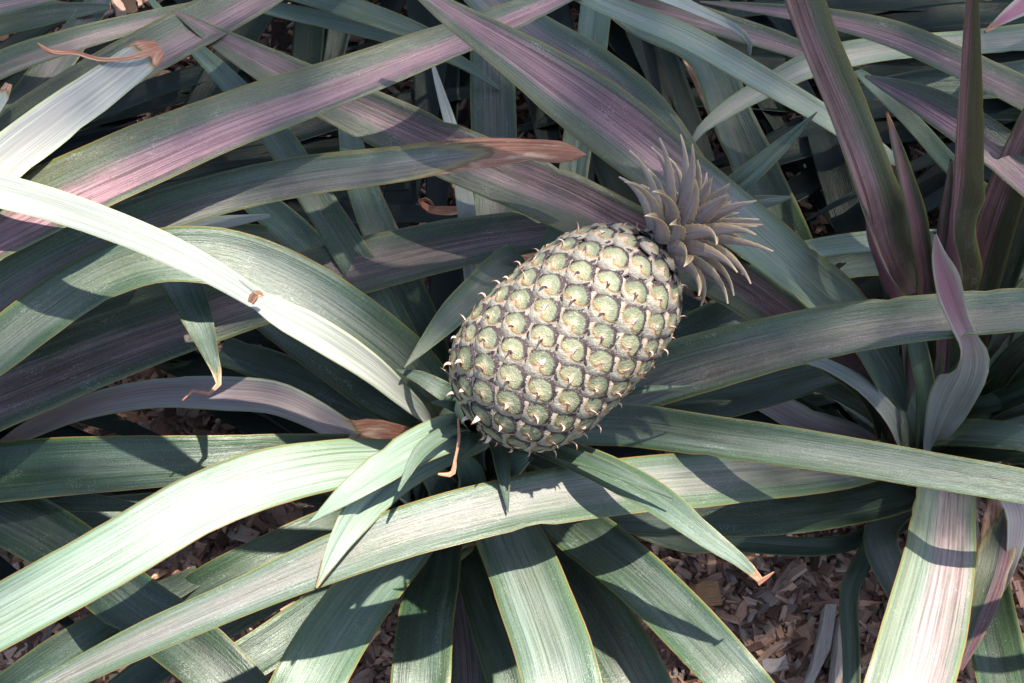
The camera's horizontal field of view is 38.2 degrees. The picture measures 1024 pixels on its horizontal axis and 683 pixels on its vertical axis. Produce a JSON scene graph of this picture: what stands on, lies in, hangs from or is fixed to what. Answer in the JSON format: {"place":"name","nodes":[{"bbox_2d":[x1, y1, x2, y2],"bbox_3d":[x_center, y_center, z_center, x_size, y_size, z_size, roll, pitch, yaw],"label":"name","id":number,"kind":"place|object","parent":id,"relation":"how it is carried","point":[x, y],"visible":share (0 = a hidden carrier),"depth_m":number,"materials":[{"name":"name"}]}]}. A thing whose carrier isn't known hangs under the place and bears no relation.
{"place":"outdoors","nodes":[
{"label":"outdoors","id":0,"kind":"place"},
{"bbox_2d":[0,0,1023,682],"bbox_3d":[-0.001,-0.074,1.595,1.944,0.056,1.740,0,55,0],"label":"wood chip mulch","id":1,"kind":"object","parent":0,"point":[752,614],"visible":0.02,"depth_m":1.38,"materials":[{"name":"brown wood"}]},
{"bbox_2d":[0,492,268,682],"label":"pineapple plant","id":2,"kind":"object","parent":1,"relation":"on","point":[32,530],"visible":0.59,"depth_m":1.17,"materials":[{"name":"green plant"}]},
{"bbox_2d":[174,0,253,82],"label":"pineapple plant","id":3,"kind":"object","parent":1,"relation":"on","point":[248,77],"visible":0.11,"depth_m":1.60,"materials":[{"name":"green plant"}]},
{"bbox_2d":[0,0,586,627],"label":"pineapple plant","id":4,"kind":"object","parent":1,"relation":"on","point":[210,162],"visible":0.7,"depth_m":1.15,"materials":[{"name":"green plant"}]},
{"bbox_2d":[0,0,1023,682],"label":"pineapple plant","id":5,"kind":"object","parent":1,"relation":"on","point":[592,352],"visible":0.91,"depth_m":1.10,"materials":[{"name":"green plant"}]},
{"bbox_2d":[419,197,456,214],"bbox_3d":[-0.059,-0.119,1.324,0.048,0.028,0.014,-14,56,-9],"label":"dry leaf","id":6,"kind":"object","parent":5,"relation":"on","point":[439,210],"visible":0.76,"depth_m":1.32,"materials":[{"name":"brown plant"}]},
{"bbox_2d":[31,0,1023,682],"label":"pineapple plant","id":7,"kind":"object","parent":1,"relation":"on","point":[945,576],"visible":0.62,"depth_m":1.13,"materials":[{"name":"green plant"}]},
{"bbox_2d":[160,0,948,239],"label":"pineapple plant","id":8,"kind":"object","parent":1,"relation":"on","point":[650,42],"visible":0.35,"depth_m":1.38,"materials":[{"name":"green plant"}]},
{"bbox_2d":[691,580,721,606],"bbox_3d":[0.179,0.231,1.360,0.025,0.009,0.025,-7,55,-5],"label":"wood chip","id":9,"kind":"object","parent":1,"relation":"on","point":[708,593],"visible":0.82,"depth_m":1.36,"materials":[{"name":"brown wood"}]},
{"bbox_2d":[469,0,1023,299],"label":"pineapple plant","id":10,"kind":"object","parent":1,"relation":"on","point":[904,56],"visible":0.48,"depth_m":1.30,"materials":[{"name":"green plant"}]},
{"bbox_2d":[758,654,788,674],"bbox_3d":[0.234,0.289,1.321,0.026,0.008,0.016,-9,55,-6],"label":"wood chip","id":11,"kind":"object","parent":1,"relation":"on","point":[770,666],"visible":0.87,"depth_m":1.32,"materials":[{"name":"grey wood"}]},
{"bbox_2d":[802,604,836,682],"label":"leaf","id":12,"kind":"object","parent":1,"relation":"on","point":[823,641],"visible":1,"depth_m":1.33,"materials":[{"name":"plant"}]},
{"bbox_2d":[828,617,842,682],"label":"leaf","id":13,"kind":"object","parent":1,"relation":"on","point":[835,671],"visible":0.66,"depth_m":1.32,"materials":[{"name":"plant"}]}
]}

